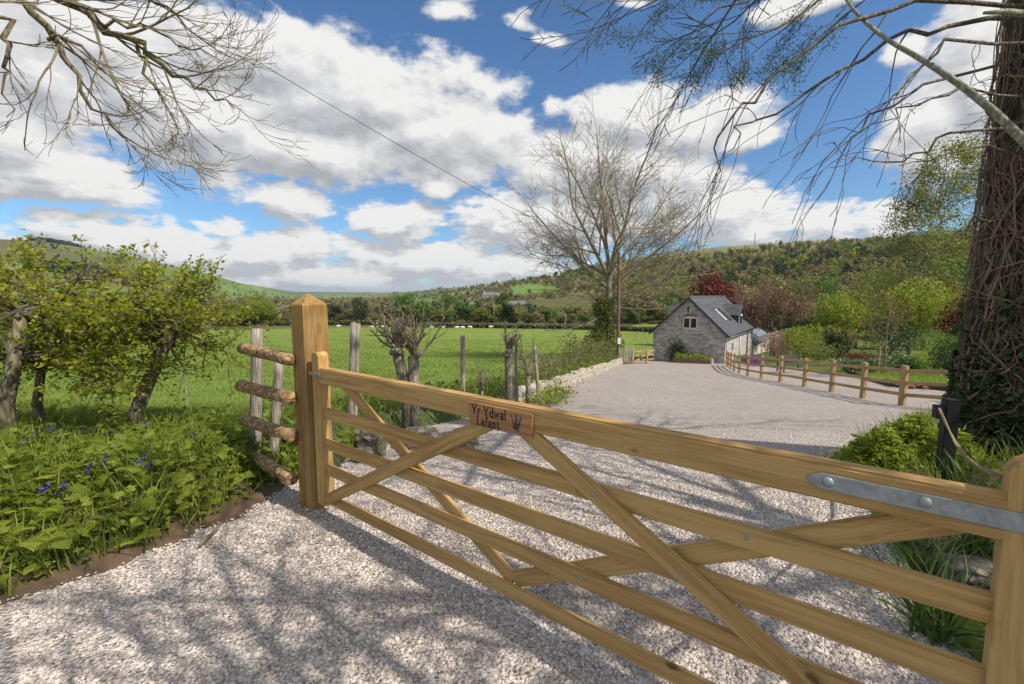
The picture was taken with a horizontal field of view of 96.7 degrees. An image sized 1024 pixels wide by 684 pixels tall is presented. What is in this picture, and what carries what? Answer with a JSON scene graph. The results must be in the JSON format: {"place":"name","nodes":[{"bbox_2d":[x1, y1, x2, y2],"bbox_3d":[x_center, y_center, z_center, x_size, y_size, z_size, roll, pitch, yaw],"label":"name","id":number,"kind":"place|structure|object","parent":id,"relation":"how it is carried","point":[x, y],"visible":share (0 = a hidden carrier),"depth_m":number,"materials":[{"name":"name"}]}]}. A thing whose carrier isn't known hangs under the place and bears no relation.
{"place":"outdoors","nodes":[
{"label":"outdoors","id":0,"kind":"place"},
{"bbox_2d":[0,450,297,604],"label":"earth bank","id":1,"kind":"structure","parent":0,"point":[229,511],"depth_m":3.02,"materials":[{"name":"soil"}]},
{"bbox_2d":[50,511,139,562],"bbox_3d":[-2.577,1.218,2.839,0.670,0.322,0.467,0,6,0],"label":"leaf tuft","id":2,"kind":"object","parent":1,"relation":"on","point":[96,546],"visible":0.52,"depth_m":2.85,"materials":[{"name":"green plant"}]},
{"bbox_2d":[0,228,209,444],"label":"hawthorn tree","id":3,"kind":"object","parent":1,"relation":"on","point":[18,354],"visible":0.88,"depth_m":4.27,"materials":[{"name":"green plant"}]},
{"bbox_2d":[0,238,284,429],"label":"hawthorn tree","id":4,"kind":"object","parent":1,"relation":"on","point":[139,402],"visible":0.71,"depth_m":4.82,"materials":[{"name":"green plant"}]},
{"bbox_2d":[93,432,203,512],"bbox_3d":[-2.850,0.960,3.446,0.936,0.711,0.806,0,6,0],"label":"leaf tuft","id":5,"kind":"object","parent":1,"relation":"on","point":[133,464],"visible":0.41,"depth_m":3.45,"materials":[{"name":"green plant"}]},
{"bbox_2d":[0,0,318,197],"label":"overhanging ash tree","id":6,"kind":"object","parent":1,"relation":"on","point":[86,10],"visible":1,"depth_m":4.81,"materials":[{"name":"grey plant"}]},
{"bbox_2d":[0,398,353,583],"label":"cow parsley","id":7,"kind":"object","parent":1,"relation":"on","point":[76,530],"visible":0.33,"depth_m":3.40,"materials":[{"name":"green plant"}]},
{"bbox_2d":[235,328,298,484],"bbox_3d":[-2.096,0.625,4.059,1.208,1.446,0.361,5,8,41],"label":"rustic fence","id":8,"kind":"object","parent":1,"relation":"on","point":[257,352],"visible":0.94,"depth_m":4.01,"materials":[{"name":"brown wood"}]},
{"bbox_2d":[0,391,358,595],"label":"bank grass","id":9,"kind":"structure","parent":0,"point":[72,480],"depth_m":3.39,"materials":[{"name":"green plant"}]},
{"bbox_2d":[0,419,976,683],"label":"gravel","id":10,"kind":"structure","parent":0,"point":[100,623],"depth_m":2.44,"materials":[{"name":"grey gravel"}]},
{"bbox_2d":[0,238,985,662],"bbox_3d":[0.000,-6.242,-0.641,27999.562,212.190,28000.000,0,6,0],"label":"ground","id":11,"kind":"structure","parent":0,"point":[276,334],"depth_m":99.61,"materials":[{"name":"green plant"}]},
{"bbox_2d":[0,235,77,342],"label":"bare shrub tree","id":12,"kind":"object","parent":11,"relation":"on","point":[20,293],"visible":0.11,"depth_m":25.54,"materials":[{"name":"green plant"}]},
{"bbox_2d":[26,237,84,247],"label":"copse","id":13,"kind":"object","parent":11,"relation":"on","point":[56,241],"visible":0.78,"depth_m":978.43,"materials":[{"name":"green plant"}]},
{"bbox_2d":[35,259,119,278],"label":"copse","id":14,"kind":"object","parent":11,"relation":"on","point":[89,269],"visible":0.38,"depth_m":571.04,"materials":[{"name":"green plant"}]},
{"bbox_2d":[0,400,354,592],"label":"undergrowth","id":15,"kind":"object","parent":11,"relation":"on","point":[40,462],"visible":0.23,"depth_m":3.45,"materials":[{"name":"green plant"}]},
{"bbox_2d":[235,293,277,321],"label":"round tree","id":16,"kind":"object","parent":11,"relation":"on","point":[261,307],"visible":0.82,"depth_m":162.08,"materials":[{"name":"green plant"}]},
{"bbox_2d":[160,320,391,325],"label":"field hedge","id":17,"kind":"object","parent":11,"relation":"on","point":[332,322],"visible":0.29,"depth_m":165.40,"materials":[{"name":"green plant"}]},
{"bbox_2d":[0,337,624,440],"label":"field grass","id":18,"kind":"structure","parent":11,"relation":"on","point":[269,371],"depth_m":26.44,"materials":[{"name":"green plant"}]},
{"bbox_2d":[327,302,341,320],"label":"dark tree","id":19,"kind":"object","parent":11,"relation":"on","point":[335,308],"visible":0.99,"depth_m":176.38,"materials":[{"name":"green plant"}]},
{"bbox_2d":[351,297,370,320],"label":"ivy tree","id":20,"kind":"object","parent":11,"relation":"on","point":[360,311],"visible":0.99,"depth_m":170.78,"materials":[{"name":"green plant"}]},
{"bbox_2d":[389,291,415,306],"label":"tree","id":21,"kind":"object","parent":11,"relation":"on","point":[402,298],"visible":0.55,"depth_m":237.29,"materials":[{"name":"green plant"}]},
{"bbox_2d":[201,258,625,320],"bbox_3d":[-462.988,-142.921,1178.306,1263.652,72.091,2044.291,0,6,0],"label":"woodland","id":22,"kind":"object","parent":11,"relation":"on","point":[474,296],"visible":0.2,"depth_m":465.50,"materials":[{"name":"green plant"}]},
{"bbox_2d":[266,361,608,467],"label":"grass verge","id":23,"kind":"object","parent":11,"relation":"on","point":[338,460],"depth_m":8.28,"materials":[{"name":"plant"}]},
{"bbox_2d":[347,322,360,429],"bbox_3d":[-2.193,0.517,6.291,0.249,1.580,0.101,0,6,0],"label":"split post","id":24,"kind":"object","parent":23,"relation":"on","point":[354,348],"visible":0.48,"depth_m":6.23,"materials":[{"name":"grey wood"}]},
{"bbox_2d":[192,352,622,436],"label":"verge grass","id":25,"kind":"structure","parent":23,"relation":"on","point":[377,401],"depth_m":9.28,"materials":[{"name":"green plant"}]},
{"bbox_2d":[367,298,455,428],"bbox_3d":[-1.687,0.440,7.486,1.518,2.337,1.216,0,6,0],"label":"pollard tree","id":26,"kind":"object","parent":23,"relation":"on","point":[397,342],"visible":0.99,"depth_m":7.42,"materials":[{"name":"grey plant"}]},
{"bbox_2d":[460,335,464,391],"bbox_3d":[-1.118,0.648,10.323,0.128,1.597,0.124,0,6,0],"label":"fence post","id":27,"kind":"object","parent":23,"relation":"on","point":[462,360],"visible":0.76,"depth_m":10.26,"materials":[{"name":"grey wood"}]},
{"bbox_2d":[473,357,497,394],"bbox_3d":[-0.631,0.911,10.762,0.533,1.254,0.631,4,7,36],"label":"pollard stump","id":28,"kind":"object","parent":23,"relation":"on","point":[480,381],"visible":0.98,"depth_m":10.75,"materials":[{"name":"grey plant"}]},
{"bbox_2d":[500,321,522,400],"bbox_3d":[-0.008,0.654,11.522,0.611,2.350,0.744,0,6,0],"label":"pollard tree","id":29,"kind":"object","parent":23,"relation":"on","point":[508,352],"visible":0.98,"depth_m":11.55,"materials":[{"name":"grey plant"}]},
{"bbox_2d":[514,341,518,401],"bbox_3d":[0.119,0.933,12.156,0.114,1.908,0.118,0,6,0],"label":"fence post","id":30,"kind":"object","parent":23,"relation":"on","point":[516,380],"visible":0.62,"depth_m":12.11,"materials":[{"name":"grey wood"}]},
{"bbox_2d":[490,326,548,403],"bbox_3d":[0.310,0.664,12.026,1.704,2.314,1.017,-3,6,-25],"label":"pollard tree","id":31,"kind":"object","parent":23,"relation":"on","point":[528,379],"visible":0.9,"depth_m":11.92,"materials":[{"name":"grey plant"}]},
{"bbox_2d":[513,348,583,388],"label":"scrub hedge","id":32,"kind":"object","parent":23,"relation":"on","point":[559,359],"visible":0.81,"depth_m":17.33,"materials":[{"name":"green plant"}]},
{"bbox_2d":[519,375,589,407],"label":"laurel shrub","id":33,"kind":"object","parent":23,"relation":"on","point":[549,397],"visible":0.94,"depth_m":12.78,"materials":[{"name":"green plant"}]},
{"bbox_2d":[544,334,618,367],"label":"scrub hedge","id":34,"kind":"object","parent":23,"relation":"on","point":[587,349],"visible":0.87,"depth_m":24.87,"materials":[{"name":"green plant"}]},
{"bbox_2d":[616,252,620,357],"bbox_3d":[8.768,-2.644,37.400,0.418,9.331,0.350,0,6,0],"label":"telegraph pole","id":35,"kind":"object","parent":23,"relation":"on","point":[618,343],"visible":0.84,"depth_m":37.30,"materials":[{"name":"brown wood"}]},
{"bbox_2d":[155,0,615,252],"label":"overhead cable","id":36,"kind":"object","parent":35,"relation":"attached to","point":[386,137],"visible":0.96,"depth_m":11.39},
{"bbox_2d":[618,345,632,363],"bbox_3d":[8.970,1.034,35.788,1.783,1.532,0.276,-4,7,-36],"label":"paling fence","id":37,"kind":"object","parent":23,"relation":"on","point":[625,357],"visible":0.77,"depth_m":35.76,"materials":[{"name":"beige wood"}]},
{"bbox_2d":[430,308,446,321],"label":"olive tree","id":38,"kind":"object","parent":11,"relation":"on","point":[438,311],"visible":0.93,"depth_m":165.10,"materials":[{"name":"green plant"}]},
{"bbox_2d":[455,302,476,322],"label":"green tree","id":39,"kind":"object","parent":11,"relation":"on","point":[467,312],"visible":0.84,"depth_m":178.94,"materials":[{"name":"green plant"}]},
{"bbox_2d":[0,228,974,320],"bbox_3d":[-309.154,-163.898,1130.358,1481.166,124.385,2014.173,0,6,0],"label":"woodland","id":40,"kind":"object","parent":11,"relation":"on","point":[689,278],"visible":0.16,"depth_m":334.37,"materials":[{"name":"green plant"}]},
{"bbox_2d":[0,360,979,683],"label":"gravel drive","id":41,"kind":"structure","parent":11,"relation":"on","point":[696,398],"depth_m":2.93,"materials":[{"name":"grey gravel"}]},
{"bbox_2d":[290,293,334,510],"bbox_3d":[-1.595,0.621,3.668,0.200,2.014,0.200,5,8,39],"label":"gate post","id":42,"kind":"object","parent":41,"relation":"on","point":[309,323],"visible":0.57,"depth_m":3.56,"materials":[{"name":"brown wood"}]},
{"bbox_2d":[309,351,1023,683],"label":"field gate","id":43,"kind":"structure","parent":42,"relation":"attached to","point":[908,506],"depth_m":1.73,"materials":[{"name":"wood"}]},
{"bbox_2d":[354,429,386,456],"bbox_3d":[-1.698,1.247,5.456,0.351,0.460,0.246,1,6,6],"label":"edging rock","id":44,"kind":"object","parent":41,"relation":"on","point":[375,443],"visible":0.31,"depth_m":5.34,"materials":[{"name":"grey stone"}]},
{"bbox_2d":[403,426,437,450],"bbox_3d":[-1.206,1.306,6.022,0.505,0.375,0.366,-1,6,-13],"label":"edging rock","id":45,"kind":"object","parent":41,"relation":"on","point":[429,431],"visible":0.31,"depth_m":5.91,"materials":[{"name":"grey stone"}]},
{"bbox_2d":[673,352,713,363],"bbox_3d":[14.735,1.328,36.994,3.125,0.941,0.963,4,7,36],"label":"timber planter","id":46,"kind":"object","parent":41,"relation":"on","point":[684,358],"visible":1,"depth_m":36.81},
{"bbox_2d":[725,350,947,405],"bbox_3d":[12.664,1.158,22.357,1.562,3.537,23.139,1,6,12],"label":"post and rail fence","id":47,"kind":"object","parent":41,"relation":"on","point":[903,382],"visible":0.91,"depth_m":14.60,"materials":[{"name":"brown wood"}]},
{"bbox_2d":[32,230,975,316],"bbox_3d":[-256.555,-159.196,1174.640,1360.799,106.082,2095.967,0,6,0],"label":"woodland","id":48,"kind":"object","parent":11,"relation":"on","point":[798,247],"visible":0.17,"depth_m":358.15,"materials":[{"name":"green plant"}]},
{"bbox_2d":[497,300,514,322],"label":"dark tree","id":49,"kind":"object","parent":11,"relation":"on","point":[509,309],"visible":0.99,"depth_m":167.65,"materials":[{"name":"green plant"}]},
{"bbox_2d":[394,322,632,326],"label":"field wall","id":50,"kind":"structure","parent":11,"relation":"on","point":[628,325],"depth_m":155.81,"materials":[{"name":"stone"}]},
{"bbox_2d":[386,323,653,331],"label":"field hedge","id":51,"kind":"object","parent":11,"relation":"on","point":[586,327],"visible":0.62,"depth_m":145.80,"materials":[{"name":"green plant"}]},
{"bbox_2d":[513,355,626,402],"bbox_3d":[5.098,1.453,26.080,0.450,3.237,28.858,2,6,20],"label":"stone edging","id":52,"kind":"object","parent":11,"relation":"on","point":[589,372],"visible":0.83,"depth_m":19.07,"materials":[{"name":"beige stone"}]},
{"bbox_2d":[620,307,642,323],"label":"green tree","id":53,"kind":"object","parent":11,"relation":"on","point":[629,312],"visible":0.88,"depth_m":158.14,"materials":[{"name":"green plant"}]},
{"bbox_2d":[620,293,647,322],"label":"bare tree","id":54,"kind":"object","parent":11,"relation":"on","point":[632,304],"visible":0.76,"depth_m":160.50,"materials":[{"name":"brown plant"}]},
{"bbox_2d":[493,51,775,354],"bbox_3d":[8.871,-10.634,38.717,22.650,25.918,20.322,0,6,0],"label":"bare ash tree","id":55,"kind":"object","parent":11,"relation":"on","point":[603,308],"visible":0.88,"depth_m":38.82,"materials":[{"name":"grey plant"}]},
{"bbox_2d":[635,288,658,315],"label":"bare tree","id":56,"kind":"object","parent":11,"relation":"on","point":[645,297],"visible":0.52,"depth_m":171.25,"materials":[{"name":"brown plant"}]},
{"bbox_2d":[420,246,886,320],"bbox_3d":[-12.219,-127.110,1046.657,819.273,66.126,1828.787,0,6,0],"label":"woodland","id":57,"kind":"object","parent":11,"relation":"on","point":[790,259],"visible":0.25,"depth_m":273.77,"materials":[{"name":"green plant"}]},
{"bbox_2d":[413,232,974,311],"bbox_3d":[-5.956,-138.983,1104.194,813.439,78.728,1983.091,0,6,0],"label":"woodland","id":58,"kind":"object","parent":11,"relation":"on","point":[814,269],"visible":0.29,"depth_m":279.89,"materials":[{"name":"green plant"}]},
{"bbox_2d":[649,296,770,363],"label":"stone barn","id":59,"kind":"structure","parent":11,"relation":"on","point":[707,332],"depth_m":38.40,"materials":[{"name":"stone"}]},
{"bbox_2d":[682,314,697,329],"bbox_3d":[14.711,-1.659,37.624,1.270,1.295,0.150,4,7,36],"label":"window","id":60,"kind":"structure","parent":59,"relation":"in","point":[692,325],"depth_m":37.60,"materials":[{"name":"white glass"}]},
{"bbox_2d":[688,268,746,303],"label":"red maple","id":61,"kind":"object","parent":11,"relation":"on","point":[719,288],"visible":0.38,"depth_m":64.57,"materials":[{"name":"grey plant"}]},
{"bbox_2d":[722,262,829,355],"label":"copper tree","id":62,"kind":"object","parent":11,"relation":"on","point":[755,308],"visible":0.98,"depth_m":45.38,"materials":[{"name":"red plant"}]},
{"bbox_2d":[759,328,808,356],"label":"blossom tree","id":63,"kind":"object","parent":11,"relation":"on","point":[776,344],"visible":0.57,"depth_m":41.13,"materials":[{"name":"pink plant"}]},
{"bbox_2d":[770,298,812,329],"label":"dark tree","id":64,"kind":"object","parent":11,"relation":"on","point":[778,318],"visible":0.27,"depth_m":89.19,"materials":[{"name":"green plant"}]},
{"bbox_2d":[779,323,843,361],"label":"garden shrub","id":65,"kind":"object","parent":11,"relation":"on","point":[802,338],"visible":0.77,"depth_m":37.99,"materials":[{"name":"green plant"}]},
{"bbox_2d":[782,274,842,327],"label":"green tree","id":66,"kind":"object","parent":11,"relation":"on","point":[824,285],"visible":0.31,"depth_m":109.65,"materials":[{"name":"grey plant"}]},
{"bbox_2d":[800,339,846,365],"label":"garden shrub","id":67,"kind":"object","parent":11,"relation":"on","point":[817,350],"visible":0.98,"depth_m":33.06,"materials":[{"name":"green plant"}]},
{"bbox_2d":[819,329,852,358],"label":"garden shrub","id":68,"kind":"object","parent":11,"relation":"on","point":[833,338],"visible":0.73,"depth_m":35.70,"materials":[{"name":"green plant"}]},
{"bbox_2d":[818,324,860,356],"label":"garden shrub","id":69,"kind":"object","parent":11,"relation":"on","point":[852,339],"visible":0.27,"depth_m":43.37,"materials":[{"name":"green plant"}]},
{"bbox_2d":[805,290,874,332],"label":"lime tree","id":70,"kind":"object","parent":11,"relation":"on","point":[833,314],"visible":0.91,"depth_m":54.73,"materials":[{"name":"green plant"}]},
{"bbox_2d":[829,270,863,290],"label":"bare tree","id":71,"kind":"object","parent":11,"relation":"on","point":[843,281],"visible":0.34,"depth_m":128.64,"materials":[{"name":"beige plant"}]},
{"bbox_2d":[832,281,887,347],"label":"green tree","id":72,"kind":"object","parent":11,"relation":"on","point":[870,309],"visible":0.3,"depth_m":60.91,"materials":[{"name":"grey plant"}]},
{"bbox_2d":[859,261,922,318],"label":"green tree","id":73,"kind":"object","parent":11,"relation":"on","point":[882,285],"visible":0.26,"depth_m":82.70,"materials":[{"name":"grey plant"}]},
{"bbox_2d":[857,315,926,358],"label":"garden shrub","id":74,"kind":"object","parent":11,"relation":"on","point":[894,337],"visible":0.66,"depth_m":38.02,"materials":[{"name":"green plant"}]},
{"bbox_2d":[874,276,966,354],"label":"lime tree","id":75,"kind":"object","parent":11,"relation":"on","point":[926,304],"visible":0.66,"depth_m":42.82,"materials":[{"name":"green plant"}]},
{"bbox_2d":[834,418,1007,623],"bbox_3d":[7.950,1.721,4.479,11.900,1.359,11.760,0,6,0],"label":"planting bed","id":76,"kind":"object","parent":11,"relation":"on","point":[990,556],"visible":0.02,"depth_m":3.65,"materials":[{"name":"soil"}]},
{"bbox_2d":[511,0,1023,459],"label":"ivy trunk tree","id":77,"kind":"object","parent":76,"relation":"on","point":[985,383],"visible":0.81,"depth_m":4.59,"materials":[{"name":"brown plant"}]},
{"bbox_2d":[815,422,933,471],"bbox_3d":[3.666,1.045,4.481,1.268,0.561,1.140,0,6,0],"label":"bed plant","id":78,"kind":"object","parent":76,"relation":"on","point":[880,442],"visible":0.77,"depth_m":4.42,"materials":[{"name":"green plant"}]},
{"bbox_2d":[843,411,938,464],"bbox_3d":[4.180,0.973,4.724,1.249,0.559,1.143,0,6,0],"label":"bed plant","id":79,"kind":"object","parent":76,"relation":"on","point":[917,430],"visible":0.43,"depth_m":4.66,"materials":[{"name":"green plant"}]},
{"bbox_2d":[794,534,991,654],"bbox_3d":[2.019,1.180,2.174,0.960,0.617,0.932,-2,6,-21],"label":"leaf tuft","id":80,"kind":"object","parent":76,"relation":"on","point":[931,626],"visible":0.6,"depth_m":2.19,"materials":[{"name":"green plant"}]},
{"bbox_2d":[849,511,990,580],"bbox_3d":[2.348,1.127,2.620,0.789,0.558,0.903,-4,7,-37],"label":"leaf tuft","id":81,"kind":"object","parent":76,"relation":"on","point":[917,560],"visible":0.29,"depth_m":2.60,"materials":[{"name":"green plant"}]},
{"bbox_2d":[900,536,942,549],"bbox_3d":[2.776,1.253,3.094,0.375,0.244,0.241,-4,7,-31],"label":"bed rock","id":82,"kind":"object","parent":76,"relation":"on","point":[924,541],"visible":0.03,"depth_m":2.97,"materials":[{"name":"grey stone"}]},
{"bbox_2d":[845,0,1023,147],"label":"leaning sapling","id":83,"kind":"object","parent":76,"relation":"on","point":[1007,125],"visible":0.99,"depth_m":3.79,"materials":[{"name":"grey plant"}]},
{"bbox_2d":[849,404,1023,588],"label":"bed grass","id":84,"kind":"structure","parent":76,"relation":"on","point":[991,452],"depth_m":4.05,"materials":[{"name":"green plant"}]},
{"bbox_2d":[932,398,960,480],"bbox_3d":[3.653,0.923,3.875,0.150,0.897,0.090,2,6,20],"label":"black post","id":85,"kind":"object","parent":76,"relation":"on","point":[950,408],"visible":0.73,"depth_m":3.82,"materials":[{"name":"paint"}]},
{"bbox_2d":[938,408,1002,477],"bbox_3d":[2.511,0.508,2.537,0.078,0.480,3.160,5,8,41],"label":"cord","id":86,"kind":"object","parent":85,"relation":"hanging from","point":[992,472],"visible":0.94,"depth_m":2.52,"materials":[{"name":"fabric"}]},
{"bbox_2d":[908,425,1003,474],"bbox_3d":[4.171,1.002,4.318,0.838,0.473,0.868,5,8,40],"label":"bed plant","id":87,"kind":"object","parent":76,"relation":"on","point":[971,446],"visible":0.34,"depth_m":4.25,"materials":[{"name":"green plant"}]},
{"bbox_2d":[923,466,994,555],"bbox_3d":[2.812,1.009,2.733,0.826,0.541,0.820,0,6,0],"label":"leaf tuft","id":88,"kind":"object","parent":76,"relation":"on","point":[982,543],"visible":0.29,"depth_m":2.71,"materials":[{"name":"green plant"}]},
{"bbox_2d":[928,552,992,590],"bbox_3d":[2.498,1.308,2.500,0.342,0.251,0.220,1,6,11],"label":"bed rock","id":89,"kind":"object","parent":76,"relation":"on","point":[984,569],"visible":0.26,"depth_m":2.45,"materials":[{"name":"grey stone"}]},
{"bbox_2d":[935,441,993,481],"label":"leaf tuft","id":90,"kind":"object","parent":76,"relation":"on","point":[959,474],"visible":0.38,"depth_m":3.85,"materials":[{"name":"green plant"}]},
{"bbox_2d":[932,448,1003,488],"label":"leaf tuft","id":91,"kind":"object","parent":76,"relation":"on","point":[998,482],"visible":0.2,"depth_m":3.36,"materials":[{"name":"green plant"}]},
{"bbox_2d":[864,125,988,337],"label":"birch tree","id":92,"kind":"object","parent":11,"relation":"on","point":[936,209],"visible":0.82,"depth_m":61.57,"materials":[{"name":"green plant"}]},
{"bbox_2d":[893,270,965,349],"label":"bronze tree","id":93,"kind":"object","parent":11,"relation":"on","point":[958,289],"visible":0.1,"depth_m":56.99,"materials":[{"name":"green plant"}]},
{"bbox_2d":[907,331,962,363],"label":"garden shrub","id":94,"kind":"object","parent":11,"relation":"on","point":[946,345],"visible":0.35,"depth_m":33.02,"materials":[{"name":"green plant"}]},
{"bbox_2d":[932,297,964,351],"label":"red maple","id":95,"kind":"object","parent":11,"relation":"on","point":[955,322],"visible":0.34,"depth_m":40.15,"materials":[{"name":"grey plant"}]},
{"bbox_2d":[927,257,972,335],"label":"green tree","id":96,"kind":"object","parent":11,"relation":"on","point":[958,277],"visible":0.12,"depth_m":75.04,"materials":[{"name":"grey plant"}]},
{"bbox_2d":[0,0,1001,292],"label":"sky","id":97,"kind":"structure","parent":0,"point":[448,82],"materials":[{"name":"blue"}]},
{"bbox_2d":[847,364,948,382],"bbox_3d":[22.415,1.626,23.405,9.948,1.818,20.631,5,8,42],"label":"lawn","id":98,"kind":"structure","parent":0,"point":[910,376],"depth_m":20.29,"materials":[{"name":"green plant"}]},
{"bbox_2d":[827,357,866,374],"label":"flowering shrub","id":99,"kind":"object","parent":98,"relation":"on","point":[848,361],"visible":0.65,"depth_m":24.10,"materials":[{"name":"green plant"}]},
{"bbox_2d":[853,358,895,372],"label":"flowering shrub","id":100,"kind":"object","parent":98,"relation":"on","point":[875,363],"visible":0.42,"depth_m":23.56,"materials":[{"name":"green plant"}]},
{"bbox_2d":[854,289,940,373],"bbox_3d":[17.998,-0.344,22.291,3.096,4.545,3.495,0,6,0],"label":"young tree","id":101,"kind":"object","parent":98,"relation":"on","point":[888,319],"visible":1,"depth_m":21.91,"materials":[{"name":"green plant"}]},
{"bbox_2d":[850,372,944,390],"bbox_3d":[16.507,1.722,19.797,4.001,1.310,10.030,0,6,0],"label":"lawn edging","id":102,"kind":"object","parent":98,"relation":"on","point":[939,388],"visible":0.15,"depth_m":16.84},
{"bbox_2d":[886,351,923,368],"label":"flowering shrub","id":103,"kind":"object","parent":98,"relation":"on","point":[899,362],"visible":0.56,"depth_m":25.00,"materials":[{"name":"green plant"}]},
{"bbox_2d":[902,356,933,369],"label":"garden shrub","id":104,"kind":"object","parent":98,"relation":"on","point":[920,365],"visible":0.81,"depth_m":24.55,"materials":[{"name":"green plant"}]},
{"bbox_2d":[907,349,941,369],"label":"garden shrub","id":105,"kind":"object","parent":98,"relation":"on","point":[925,359],"visible":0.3,"depth_m":27.10,"materials":[{"name":"green plant"}]},
{"bbox_2d":[926,350,953,369],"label":"box bush","id":106,"kind":"object","parent":98,"relation":"on","point":[944,362],"visible":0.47,"depth_m":21.75,"materials":[{"name":"green plant"}]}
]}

